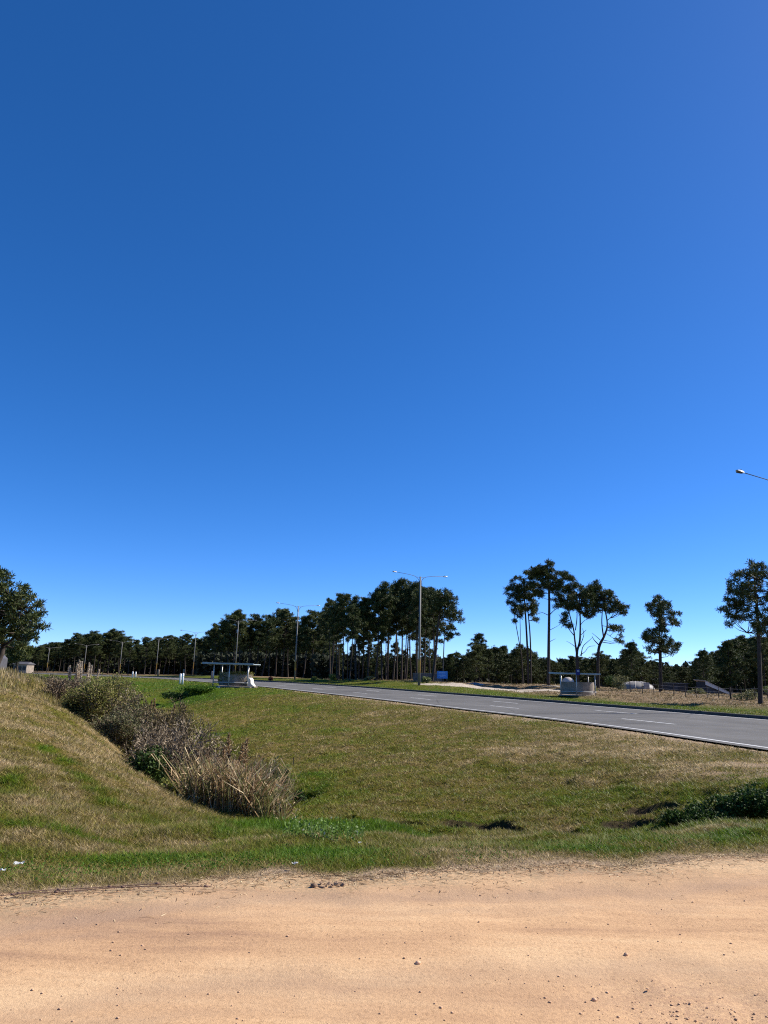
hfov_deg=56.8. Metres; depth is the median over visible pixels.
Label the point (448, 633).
pine tree
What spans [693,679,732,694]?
cabin
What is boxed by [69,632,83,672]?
pine tree
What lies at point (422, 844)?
verge grass
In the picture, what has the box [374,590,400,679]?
pine tree
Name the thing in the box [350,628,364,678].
pine tree
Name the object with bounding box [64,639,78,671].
pine tree
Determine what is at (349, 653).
pine tree
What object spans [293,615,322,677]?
pine tree
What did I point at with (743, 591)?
pine tree
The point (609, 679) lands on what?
roadside bush
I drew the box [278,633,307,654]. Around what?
pine tree
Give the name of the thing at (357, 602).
pine tree
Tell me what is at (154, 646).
pine tree
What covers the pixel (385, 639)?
pine tree
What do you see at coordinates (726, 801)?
weed clump
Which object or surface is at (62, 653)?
pine tree
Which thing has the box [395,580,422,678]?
pine tree
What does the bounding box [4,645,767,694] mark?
woodland undergrowth
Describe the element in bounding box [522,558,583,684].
pine tree
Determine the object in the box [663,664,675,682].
pine tree
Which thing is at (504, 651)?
pine tree
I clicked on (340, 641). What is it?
pine tree
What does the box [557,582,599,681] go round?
pine tree
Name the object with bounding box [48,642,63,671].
pine tree
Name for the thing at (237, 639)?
street lamp
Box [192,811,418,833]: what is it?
ditch grass
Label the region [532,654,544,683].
pine tree
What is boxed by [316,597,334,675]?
pine tree
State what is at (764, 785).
tall green grass
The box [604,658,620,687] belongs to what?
pine tree
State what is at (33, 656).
pine tree
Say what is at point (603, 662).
pine tree
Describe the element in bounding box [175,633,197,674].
pine tree
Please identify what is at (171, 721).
broom shrub
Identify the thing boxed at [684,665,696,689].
pine tree
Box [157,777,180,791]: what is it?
leafy bush
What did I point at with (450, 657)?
pine tree
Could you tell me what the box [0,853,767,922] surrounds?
loose straw
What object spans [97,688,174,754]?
broom shrub
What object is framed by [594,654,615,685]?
pine tree
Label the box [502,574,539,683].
pine tree
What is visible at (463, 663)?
pine tree
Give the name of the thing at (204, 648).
pine tree
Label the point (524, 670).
pine tree
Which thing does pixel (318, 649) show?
pine tree
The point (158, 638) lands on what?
pine tree
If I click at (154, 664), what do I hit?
pine tree
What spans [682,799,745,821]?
weed clump
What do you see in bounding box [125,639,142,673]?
pine tree
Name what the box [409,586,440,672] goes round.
pine tree
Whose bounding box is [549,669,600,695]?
bus shelter
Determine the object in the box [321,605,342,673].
pine tree
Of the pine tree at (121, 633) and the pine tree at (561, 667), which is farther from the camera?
the pine tree at (121, 633)
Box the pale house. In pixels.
[13,662,35,673]
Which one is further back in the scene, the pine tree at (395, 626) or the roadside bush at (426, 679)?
the pine tree at (395, 626)
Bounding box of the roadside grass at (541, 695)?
[25,674,767,713]
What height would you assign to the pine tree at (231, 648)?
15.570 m
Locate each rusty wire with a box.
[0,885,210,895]
[15,882,159,893]
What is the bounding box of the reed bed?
[148,747,307,820]
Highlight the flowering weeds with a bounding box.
[280,815,368,841]
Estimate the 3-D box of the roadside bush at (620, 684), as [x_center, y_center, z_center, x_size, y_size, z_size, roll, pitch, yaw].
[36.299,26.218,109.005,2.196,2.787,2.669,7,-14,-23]
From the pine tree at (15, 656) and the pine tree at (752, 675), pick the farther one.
the pine tree at (752, 675)
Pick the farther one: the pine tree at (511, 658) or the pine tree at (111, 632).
the pine tree at (111, 632)
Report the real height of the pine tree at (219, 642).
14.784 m
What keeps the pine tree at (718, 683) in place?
on the ground at (641, 810)
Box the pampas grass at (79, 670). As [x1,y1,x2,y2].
[68,660,99,684]
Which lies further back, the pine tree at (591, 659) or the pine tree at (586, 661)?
the pine tree at (586, 661)
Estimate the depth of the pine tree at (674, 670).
167.46 m
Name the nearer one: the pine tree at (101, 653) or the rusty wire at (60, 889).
the rusty wire at (60, 889)
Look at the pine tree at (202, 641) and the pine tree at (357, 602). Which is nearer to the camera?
the pine tree at (357, 602)
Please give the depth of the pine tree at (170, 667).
288.56 m
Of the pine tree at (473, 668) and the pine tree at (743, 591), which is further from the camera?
the pine tree at (473, 668)
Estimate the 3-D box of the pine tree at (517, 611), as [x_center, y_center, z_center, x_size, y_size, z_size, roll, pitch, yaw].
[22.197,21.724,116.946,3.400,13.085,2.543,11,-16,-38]
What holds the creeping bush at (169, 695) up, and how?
on the ground at (641, 810)
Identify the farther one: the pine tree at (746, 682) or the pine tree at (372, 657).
the pine tree at (746, 682)
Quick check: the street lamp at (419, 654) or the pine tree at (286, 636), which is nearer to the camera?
the street lamp at (419, 654)
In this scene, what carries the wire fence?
on the ground at (641, 810)
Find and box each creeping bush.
[159,691,191,699]
[174,684,217,691]
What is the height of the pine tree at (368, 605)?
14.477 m
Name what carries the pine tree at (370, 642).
on the ground at (641, 810)
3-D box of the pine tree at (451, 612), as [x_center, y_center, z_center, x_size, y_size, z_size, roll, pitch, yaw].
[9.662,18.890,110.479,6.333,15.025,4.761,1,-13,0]
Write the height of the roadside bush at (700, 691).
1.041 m
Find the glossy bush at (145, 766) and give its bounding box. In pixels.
[124,745,172,782]
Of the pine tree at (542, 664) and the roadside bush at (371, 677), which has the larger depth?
the pine tree at (542, 664)
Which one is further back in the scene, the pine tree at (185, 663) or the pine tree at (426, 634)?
the pine tree at (185, 663)
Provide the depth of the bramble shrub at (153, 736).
20.99 m
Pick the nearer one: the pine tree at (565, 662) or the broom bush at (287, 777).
the broom bush at (287, 777)
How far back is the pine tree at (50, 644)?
275.46 m
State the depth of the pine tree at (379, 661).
156.71 m
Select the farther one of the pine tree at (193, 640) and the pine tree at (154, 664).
the pine tree at (154, 664)
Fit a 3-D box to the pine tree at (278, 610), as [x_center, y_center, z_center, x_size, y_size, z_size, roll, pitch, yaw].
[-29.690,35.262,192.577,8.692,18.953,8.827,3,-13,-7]
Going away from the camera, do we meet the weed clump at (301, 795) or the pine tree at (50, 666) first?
the weed clump at (301, 795)
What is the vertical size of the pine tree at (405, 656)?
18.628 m
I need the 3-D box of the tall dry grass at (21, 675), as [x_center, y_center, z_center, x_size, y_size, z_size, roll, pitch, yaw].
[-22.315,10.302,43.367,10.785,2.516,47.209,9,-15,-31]
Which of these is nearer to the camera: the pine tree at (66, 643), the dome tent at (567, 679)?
the dome tent at (567, 679)
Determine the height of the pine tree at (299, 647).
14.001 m
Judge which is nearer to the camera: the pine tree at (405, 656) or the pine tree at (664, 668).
the pine tree at (664, 668)
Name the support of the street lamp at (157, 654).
on the ground at (641, 810)
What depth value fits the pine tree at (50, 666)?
284.83 m
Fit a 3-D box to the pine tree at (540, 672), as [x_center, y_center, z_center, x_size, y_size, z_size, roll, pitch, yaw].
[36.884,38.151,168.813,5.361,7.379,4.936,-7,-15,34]
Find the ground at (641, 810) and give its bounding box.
[0,671,767,896]
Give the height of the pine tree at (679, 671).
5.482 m
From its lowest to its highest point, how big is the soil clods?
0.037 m
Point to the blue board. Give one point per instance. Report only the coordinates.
(442, 674)
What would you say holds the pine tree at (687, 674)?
on the ground at (641, 810)
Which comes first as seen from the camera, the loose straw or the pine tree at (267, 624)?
the loose straw
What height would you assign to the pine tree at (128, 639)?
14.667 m
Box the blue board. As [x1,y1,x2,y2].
[437,671,447,681]
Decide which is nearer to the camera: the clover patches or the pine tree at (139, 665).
the clover patches
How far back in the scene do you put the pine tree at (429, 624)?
120.74 m
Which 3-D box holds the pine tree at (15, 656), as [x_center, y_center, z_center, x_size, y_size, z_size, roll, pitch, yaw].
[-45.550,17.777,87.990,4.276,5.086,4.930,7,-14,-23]
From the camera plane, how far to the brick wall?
112.98 m
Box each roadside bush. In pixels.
[329,674,336,679]
[364,675,374,679]
[421,676,430,682]
[605,675,619,688]
[611,674,628,689]
[687,688,705,693]
[731,689,757,699]
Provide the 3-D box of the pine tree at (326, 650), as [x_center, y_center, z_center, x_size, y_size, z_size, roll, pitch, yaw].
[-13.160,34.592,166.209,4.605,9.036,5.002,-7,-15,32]
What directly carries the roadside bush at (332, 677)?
on the ground at (641, 810)
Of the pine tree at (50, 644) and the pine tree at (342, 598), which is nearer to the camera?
the pine tree at (342, 598)
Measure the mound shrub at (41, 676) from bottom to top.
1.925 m
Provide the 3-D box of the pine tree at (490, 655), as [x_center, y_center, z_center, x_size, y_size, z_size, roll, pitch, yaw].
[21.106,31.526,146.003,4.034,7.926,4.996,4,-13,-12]
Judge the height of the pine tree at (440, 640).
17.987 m
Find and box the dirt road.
[0,856,767,1023]
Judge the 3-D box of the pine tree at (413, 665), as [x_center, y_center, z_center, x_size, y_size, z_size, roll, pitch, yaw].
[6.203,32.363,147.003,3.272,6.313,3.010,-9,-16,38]
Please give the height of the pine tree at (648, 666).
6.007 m
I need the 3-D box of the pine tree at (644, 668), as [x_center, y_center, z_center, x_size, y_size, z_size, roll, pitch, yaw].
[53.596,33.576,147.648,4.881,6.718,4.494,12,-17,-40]
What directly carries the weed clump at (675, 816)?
on the ground at (641, 810)
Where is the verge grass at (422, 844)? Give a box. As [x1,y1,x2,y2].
[0,752,767,895]
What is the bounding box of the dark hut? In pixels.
[662,683,688,691]
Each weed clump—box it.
[291,788,306,803]
[654,809,712,825]
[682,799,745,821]
[704,792,767,817]
[729,781,767,814]
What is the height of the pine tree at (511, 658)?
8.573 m
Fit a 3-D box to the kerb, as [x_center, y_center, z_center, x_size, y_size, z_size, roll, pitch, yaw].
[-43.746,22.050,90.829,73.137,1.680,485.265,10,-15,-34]
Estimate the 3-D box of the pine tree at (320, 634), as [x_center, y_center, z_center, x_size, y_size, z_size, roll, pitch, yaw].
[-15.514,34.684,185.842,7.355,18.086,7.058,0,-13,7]
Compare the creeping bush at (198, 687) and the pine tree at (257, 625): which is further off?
the pine tree at (257, 625)
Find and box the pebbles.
[8,859,767,1023]
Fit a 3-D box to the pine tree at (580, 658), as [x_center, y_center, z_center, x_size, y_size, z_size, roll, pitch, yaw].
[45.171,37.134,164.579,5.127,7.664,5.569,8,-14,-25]
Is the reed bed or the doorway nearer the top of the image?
the doorway
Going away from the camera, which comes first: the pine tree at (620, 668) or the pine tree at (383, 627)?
the pine tree at (383, 627)
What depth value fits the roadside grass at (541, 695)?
78.04 m
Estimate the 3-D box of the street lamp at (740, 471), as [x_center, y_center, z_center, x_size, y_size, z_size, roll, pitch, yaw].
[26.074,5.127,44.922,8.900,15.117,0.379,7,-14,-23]
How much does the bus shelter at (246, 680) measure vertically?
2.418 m
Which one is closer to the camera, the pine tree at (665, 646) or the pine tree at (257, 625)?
the pine tree at (665, 646)
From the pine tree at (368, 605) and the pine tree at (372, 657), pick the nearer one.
the pine tree at (368, 605)
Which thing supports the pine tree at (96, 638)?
on the ground at (641, 810)
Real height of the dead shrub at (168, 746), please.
2.252 m
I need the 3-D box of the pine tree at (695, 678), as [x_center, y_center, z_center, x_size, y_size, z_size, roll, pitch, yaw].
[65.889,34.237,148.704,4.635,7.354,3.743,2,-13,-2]
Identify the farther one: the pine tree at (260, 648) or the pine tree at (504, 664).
the pine tree at (260, 648)
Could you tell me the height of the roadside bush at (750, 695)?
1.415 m
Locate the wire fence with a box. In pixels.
[629,681,767,699]
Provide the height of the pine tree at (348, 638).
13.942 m
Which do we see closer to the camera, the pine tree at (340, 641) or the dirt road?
the dirt road
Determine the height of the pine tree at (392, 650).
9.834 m
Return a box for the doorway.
[643,682,649,688]
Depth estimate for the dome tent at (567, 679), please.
96.92 m
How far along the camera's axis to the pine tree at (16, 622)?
40.79 m
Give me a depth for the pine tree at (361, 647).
164.40 m
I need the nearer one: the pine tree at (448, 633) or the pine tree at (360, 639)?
the pine tree at (448, 633)
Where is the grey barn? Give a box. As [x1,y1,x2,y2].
[0,655,7,669]
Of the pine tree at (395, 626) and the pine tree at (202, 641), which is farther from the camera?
the pine tree at (202, 641)
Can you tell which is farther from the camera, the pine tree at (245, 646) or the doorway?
the pine tree at (245, 646)
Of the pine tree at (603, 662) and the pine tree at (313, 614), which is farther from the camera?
the pine tree at (313, 614)
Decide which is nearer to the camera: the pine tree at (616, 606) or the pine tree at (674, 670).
the pine tree at (616, 606)
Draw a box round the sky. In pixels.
[0,0,767,665]
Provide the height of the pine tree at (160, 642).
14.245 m
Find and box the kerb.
[33,672,767,719]
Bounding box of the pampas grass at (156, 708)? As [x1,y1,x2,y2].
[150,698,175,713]
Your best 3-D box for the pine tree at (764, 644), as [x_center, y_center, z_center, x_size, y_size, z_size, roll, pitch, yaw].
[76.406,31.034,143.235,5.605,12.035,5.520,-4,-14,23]
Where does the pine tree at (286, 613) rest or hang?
on the ground at (641, 810)
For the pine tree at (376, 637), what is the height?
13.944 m
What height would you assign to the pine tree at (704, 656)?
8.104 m
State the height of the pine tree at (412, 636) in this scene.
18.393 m
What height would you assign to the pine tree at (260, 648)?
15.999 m
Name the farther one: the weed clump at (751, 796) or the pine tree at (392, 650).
the pine tree at (392, 650)
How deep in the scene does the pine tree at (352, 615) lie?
117.26 m
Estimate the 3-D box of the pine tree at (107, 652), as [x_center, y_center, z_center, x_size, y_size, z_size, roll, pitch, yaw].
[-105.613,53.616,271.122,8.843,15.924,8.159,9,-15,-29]
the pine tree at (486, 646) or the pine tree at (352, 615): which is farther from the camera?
the pine tree at (486, 646)
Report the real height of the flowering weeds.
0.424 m
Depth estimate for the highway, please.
38.26 m
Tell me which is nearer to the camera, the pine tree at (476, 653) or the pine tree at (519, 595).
the pine tree at (519, 595)
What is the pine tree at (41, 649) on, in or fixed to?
on the ground at (641, 810)
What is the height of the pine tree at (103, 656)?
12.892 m
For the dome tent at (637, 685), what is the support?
on the ground at (641, 810)
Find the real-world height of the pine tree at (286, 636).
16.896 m
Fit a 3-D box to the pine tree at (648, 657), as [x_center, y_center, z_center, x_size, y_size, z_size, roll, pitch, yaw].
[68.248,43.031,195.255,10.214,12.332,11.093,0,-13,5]
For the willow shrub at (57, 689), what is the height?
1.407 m
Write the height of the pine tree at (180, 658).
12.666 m
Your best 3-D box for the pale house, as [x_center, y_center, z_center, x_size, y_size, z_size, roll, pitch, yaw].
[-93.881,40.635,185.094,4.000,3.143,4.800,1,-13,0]
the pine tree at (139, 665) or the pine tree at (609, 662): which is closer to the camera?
the pine tree at (609, 662)
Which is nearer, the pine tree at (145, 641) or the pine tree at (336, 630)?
the pine tree at (336, 630)
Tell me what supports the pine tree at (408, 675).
on the ground at (641, 810)
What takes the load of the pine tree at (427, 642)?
on the ground at (641, 810)
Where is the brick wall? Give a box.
[413,673,441,681]
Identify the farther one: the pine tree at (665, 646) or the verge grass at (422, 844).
the pine tree at (665, 646)
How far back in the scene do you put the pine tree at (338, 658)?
154.11 m
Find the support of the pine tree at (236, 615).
on the ground at (641, 810)
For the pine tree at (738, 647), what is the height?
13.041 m
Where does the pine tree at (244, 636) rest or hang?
on the ground at (641, 810)
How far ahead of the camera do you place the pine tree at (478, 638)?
147.34 m
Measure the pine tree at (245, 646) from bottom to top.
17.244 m
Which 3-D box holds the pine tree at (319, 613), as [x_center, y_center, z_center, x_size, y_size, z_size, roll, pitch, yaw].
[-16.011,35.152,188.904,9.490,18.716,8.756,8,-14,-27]
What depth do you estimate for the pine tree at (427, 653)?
149.13 m
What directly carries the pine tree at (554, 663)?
on the ground at (641, 810)
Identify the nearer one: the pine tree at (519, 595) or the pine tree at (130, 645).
the pine tree at (519, 595)
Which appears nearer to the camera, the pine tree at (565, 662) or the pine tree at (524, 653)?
the pine tree at (524, 653)
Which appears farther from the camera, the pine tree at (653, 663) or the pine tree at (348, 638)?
the pine tree at (653, 663)
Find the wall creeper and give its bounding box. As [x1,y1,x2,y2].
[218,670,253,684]
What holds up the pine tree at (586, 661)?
on the ground at (641, 810)
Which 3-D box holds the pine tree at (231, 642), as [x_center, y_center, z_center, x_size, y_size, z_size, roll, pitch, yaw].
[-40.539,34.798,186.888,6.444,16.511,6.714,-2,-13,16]
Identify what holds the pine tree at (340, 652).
on the ground at (641, 810)
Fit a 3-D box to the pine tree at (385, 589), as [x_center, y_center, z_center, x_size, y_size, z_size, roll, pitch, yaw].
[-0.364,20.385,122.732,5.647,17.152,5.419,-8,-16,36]
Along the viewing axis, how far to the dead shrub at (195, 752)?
17.22 m
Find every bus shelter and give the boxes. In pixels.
[202,662,260,687]
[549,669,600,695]
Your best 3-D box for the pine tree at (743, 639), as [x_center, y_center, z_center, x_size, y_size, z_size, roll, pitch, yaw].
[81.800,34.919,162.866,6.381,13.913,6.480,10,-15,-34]
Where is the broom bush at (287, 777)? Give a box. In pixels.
[249,756,293,788]
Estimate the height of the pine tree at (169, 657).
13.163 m
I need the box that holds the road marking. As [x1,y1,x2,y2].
[114,676,767,747]
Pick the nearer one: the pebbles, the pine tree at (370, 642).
the pebbles
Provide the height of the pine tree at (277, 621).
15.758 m
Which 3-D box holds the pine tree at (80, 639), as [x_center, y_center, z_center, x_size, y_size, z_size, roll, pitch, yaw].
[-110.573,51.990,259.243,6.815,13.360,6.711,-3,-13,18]
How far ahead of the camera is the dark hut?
113.79 m
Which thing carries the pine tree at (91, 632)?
on the ground at (641, 810)
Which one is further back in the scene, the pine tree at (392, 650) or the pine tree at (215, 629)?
the pine tree at (215, 629)
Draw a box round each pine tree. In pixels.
[0,565,53,663]
[5,638,35,670]
[28,648,37,661]
[34,643,52,670]
[34,645,45,671]
[44,647,59,670]
[45,641,53,670]
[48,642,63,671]
[58,642,69,671]
[59,639,72,671]
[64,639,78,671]
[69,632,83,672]
[71,636,90,663]
[81,633,90,669]
[83,630,102,662]
[87,654,114,672]
[89,633,107,672]
[94,635,106,671]
[99,628,123,673]
[102,633,119,672]
[108,630,125,673]
[111,636,130,673]
[120,635,134,673]
[122,642,137,674]
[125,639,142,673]
[132,645,150,673]
[138,637,155,674]
[146,641,160,674]
[147,644,170,668]
[148,637,160,673]
[154,638,167,674]
[156,635,177,674]
[159,647,176,671]
[162,641,175,674]
[163,650,183,673]
[171,644,193,671]
[172,636,181,674]
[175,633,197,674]
[175,641,189,673]
[185,637,201,674]
[191,638,206,653]
[192,629,223,652]
[205,624,229,668]
[213,620,230,670]
[218,608,251,671]
[221,614,236,671]
[224,642,242,651]
[227,614,250,670]
[235,636,256,654]
[238,620,261,672]
[247,613,267,675]
[252,619,281,675]
[254,636,275,653]
[260,616,285,675]
[264,608,288,676]
[273,608,300,676]
[274,634,293,653]
[278,616,301,676]
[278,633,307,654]
[288,625,303,676]
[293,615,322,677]
[300,609,328,677]
[307,610,329,651]
[315,612,331,654]
[315,634,332,654]
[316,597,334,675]
[318,641,334,677]
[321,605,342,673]
[327,600,347,679]
[329,593,353,679]
[330,613,345,678]
[331,634,342,653]
[334,643,349,675]
[336,604,368,680]
[341,595,370,678]
[341,628,351,678]
[348,647,358,661]
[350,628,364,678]
[352,645,366,678]
[355,606,372,678]
[360,596,379,675]
[360,646,378,675]
[361,590,394,679]
[361,626,378,656]
[365,581,399,679]
[370,643,386,677]
[373,617,387,679]
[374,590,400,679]
[377,627,392,679]
[383,653,392,675]
[388,578,411,679]
[389,642,400,673]
[390,589,403,679]
[392,584,418,679]
[394,622,405,679]
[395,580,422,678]
[398,650,411,678]
[401,589,432,672]
[403,623,409,678]
[408,653,421,678]
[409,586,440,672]
[412,631,430,672]
[421,589,446,673]
[421,642,436,672]
[424,587,438,672]
[426,648,442,673]
[428,587,464,681]
[428,618,444,644]
[433,620,460,681]
[444,653,460,681]
[449,652,466,681]
[455,654,472,682]
[461,653,479,681]
[462,642,490,681]
[467,632,487,681]
[475,645,496,681]
[477,646,497,682]
[488,645,510,682]
[492,645,512,682]
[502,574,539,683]
[504,653,517,679]
[505,647,529,683]
[509,605,526,682]
[513,646,536,678]
[514,643,532,683]
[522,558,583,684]
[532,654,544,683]
[535,657,546,683]
[539,657,557,683]
[550,660,560,684]
[555,662,564,675]
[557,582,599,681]
[557,659,574,683]
[563,655,582,681]
[569,656,586,681]
[579,659,592,681]
[582,656,601,685]
[587,651,613,685]
[589,579,630,687]
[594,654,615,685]
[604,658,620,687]
[611,649,640,681]
[615,639,642,680]
[619,651,647,680]
[633,659,652,682]
[639,651,651,662]
[640,594,683,691]
[642,662,652,677]
[648,659,663,688]
[649,662,671,684]
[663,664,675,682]
[668,667,681,682]
[676,667,686,682]
[680,667,690,680]
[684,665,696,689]
[685,660,705,685]
[688,648,715,682]
[694,649,720,681]
[708,650,732,685]
[709,646,741,689]
[713,637,751,692]
[713,640,747,692]
[714,558,767,703]
[731,634,749,691]
[732,635,756,691]
[742,635,766,690]
[747,637,767,693]
[750,632,767,686]
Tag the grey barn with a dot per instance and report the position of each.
(4, 661)
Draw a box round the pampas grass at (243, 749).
[220,733,249,770]
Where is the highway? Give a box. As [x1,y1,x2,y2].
[33,673,767,749]
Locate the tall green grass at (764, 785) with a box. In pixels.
[708,780,767,820]
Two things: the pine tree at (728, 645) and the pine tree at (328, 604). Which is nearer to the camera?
the pine tree at (728, 645)
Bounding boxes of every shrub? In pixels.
[31,672,90,685]
[39,673,88,701]
[57,668,152,729]
[84,703,154,751]
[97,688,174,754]
[118,711,240,793]
[120,716,192,773]
[130,695,201,763]
[171,720,236,783]
[194,741,261,770]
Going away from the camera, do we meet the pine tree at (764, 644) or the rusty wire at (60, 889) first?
the rusty wire at (60, 889)
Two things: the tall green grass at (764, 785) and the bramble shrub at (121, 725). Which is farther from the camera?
the bramble shrub at (121, 725)
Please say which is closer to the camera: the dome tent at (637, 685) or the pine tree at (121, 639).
the dome tent at (637, 685)
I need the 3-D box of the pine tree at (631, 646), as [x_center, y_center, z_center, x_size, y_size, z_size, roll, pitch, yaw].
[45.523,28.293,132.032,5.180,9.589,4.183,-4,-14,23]
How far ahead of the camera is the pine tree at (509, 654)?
163.77 m
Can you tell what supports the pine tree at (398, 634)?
on the ground at (641, 810)
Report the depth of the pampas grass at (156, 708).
28.89 m
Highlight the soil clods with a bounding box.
[318,881,345,887]
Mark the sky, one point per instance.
(304, 303)
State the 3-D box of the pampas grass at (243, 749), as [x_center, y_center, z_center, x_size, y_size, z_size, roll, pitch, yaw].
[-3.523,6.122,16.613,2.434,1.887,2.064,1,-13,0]
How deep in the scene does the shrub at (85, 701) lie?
26.59 m
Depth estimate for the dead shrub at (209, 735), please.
18.08 m
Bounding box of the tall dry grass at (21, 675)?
[0,666,62,707]
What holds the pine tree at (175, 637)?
on the ground at (641, 810)
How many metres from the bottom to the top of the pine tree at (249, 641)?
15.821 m
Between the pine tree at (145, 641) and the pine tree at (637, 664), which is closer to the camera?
the pine tree at (637, 664)
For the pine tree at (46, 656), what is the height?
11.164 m
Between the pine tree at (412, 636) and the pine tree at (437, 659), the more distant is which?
the pine tree at (437, 659)
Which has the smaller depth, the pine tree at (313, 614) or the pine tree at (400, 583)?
the pine tree at (400, 583)
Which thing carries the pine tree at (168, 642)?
on the ground at (641, 810)
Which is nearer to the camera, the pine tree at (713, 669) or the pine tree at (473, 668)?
the pine tree at (713, 669)
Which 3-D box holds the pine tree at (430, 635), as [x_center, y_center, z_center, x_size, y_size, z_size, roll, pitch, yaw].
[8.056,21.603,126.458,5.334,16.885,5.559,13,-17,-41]
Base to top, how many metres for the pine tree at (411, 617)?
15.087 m
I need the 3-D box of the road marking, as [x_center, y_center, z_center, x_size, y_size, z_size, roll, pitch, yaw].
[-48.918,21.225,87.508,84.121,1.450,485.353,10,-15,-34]
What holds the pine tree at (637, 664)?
on the ground at (641, 810)
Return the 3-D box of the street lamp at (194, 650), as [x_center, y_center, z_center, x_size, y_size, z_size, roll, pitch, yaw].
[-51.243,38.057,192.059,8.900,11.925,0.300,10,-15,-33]
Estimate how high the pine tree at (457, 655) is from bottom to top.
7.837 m
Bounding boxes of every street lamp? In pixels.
[112,640,134,674]
[150,637,165,674]
[180,630,199,674]
[220,618,255,672]
[276,602,319,679]
[393,571,446,685]
[736,469,767,479]
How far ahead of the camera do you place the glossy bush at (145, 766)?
17.17 m
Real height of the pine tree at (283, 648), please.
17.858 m
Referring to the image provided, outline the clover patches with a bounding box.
[0,824,760,883]
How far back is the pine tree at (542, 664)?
166.53 m
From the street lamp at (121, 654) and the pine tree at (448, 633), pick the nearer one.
the pine tree at (448, 633)
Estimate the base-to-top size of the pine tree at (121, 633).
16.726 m
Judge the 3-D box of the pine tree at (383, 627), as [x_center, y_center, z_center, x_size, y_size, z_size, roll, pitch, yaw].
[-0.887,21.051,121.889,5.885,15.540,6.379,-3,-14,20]
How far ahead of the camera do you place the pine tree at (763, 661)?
152.20 m
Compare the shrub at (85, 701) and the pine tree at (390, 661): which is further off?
the pine tree at (390, 661)
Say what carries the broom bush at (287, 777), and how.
on the ground at (641, 810)
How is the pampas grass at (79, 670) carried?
on the ground at (641, 810)
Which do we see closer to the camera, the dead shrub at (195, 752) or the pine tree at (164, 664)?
the dead shrub at (195, 752)
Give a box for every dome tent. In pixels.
[562,677,573,681]
[623,681,654,689]
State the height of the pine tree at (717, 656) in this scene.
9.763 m
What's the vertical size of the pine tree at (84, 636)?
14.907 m
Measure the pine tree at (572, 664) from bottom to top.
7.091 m
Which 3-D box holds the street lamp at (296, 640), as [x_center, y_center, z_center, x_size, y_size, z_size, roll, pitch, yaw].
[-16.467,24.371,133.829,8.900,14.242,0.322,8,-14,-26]

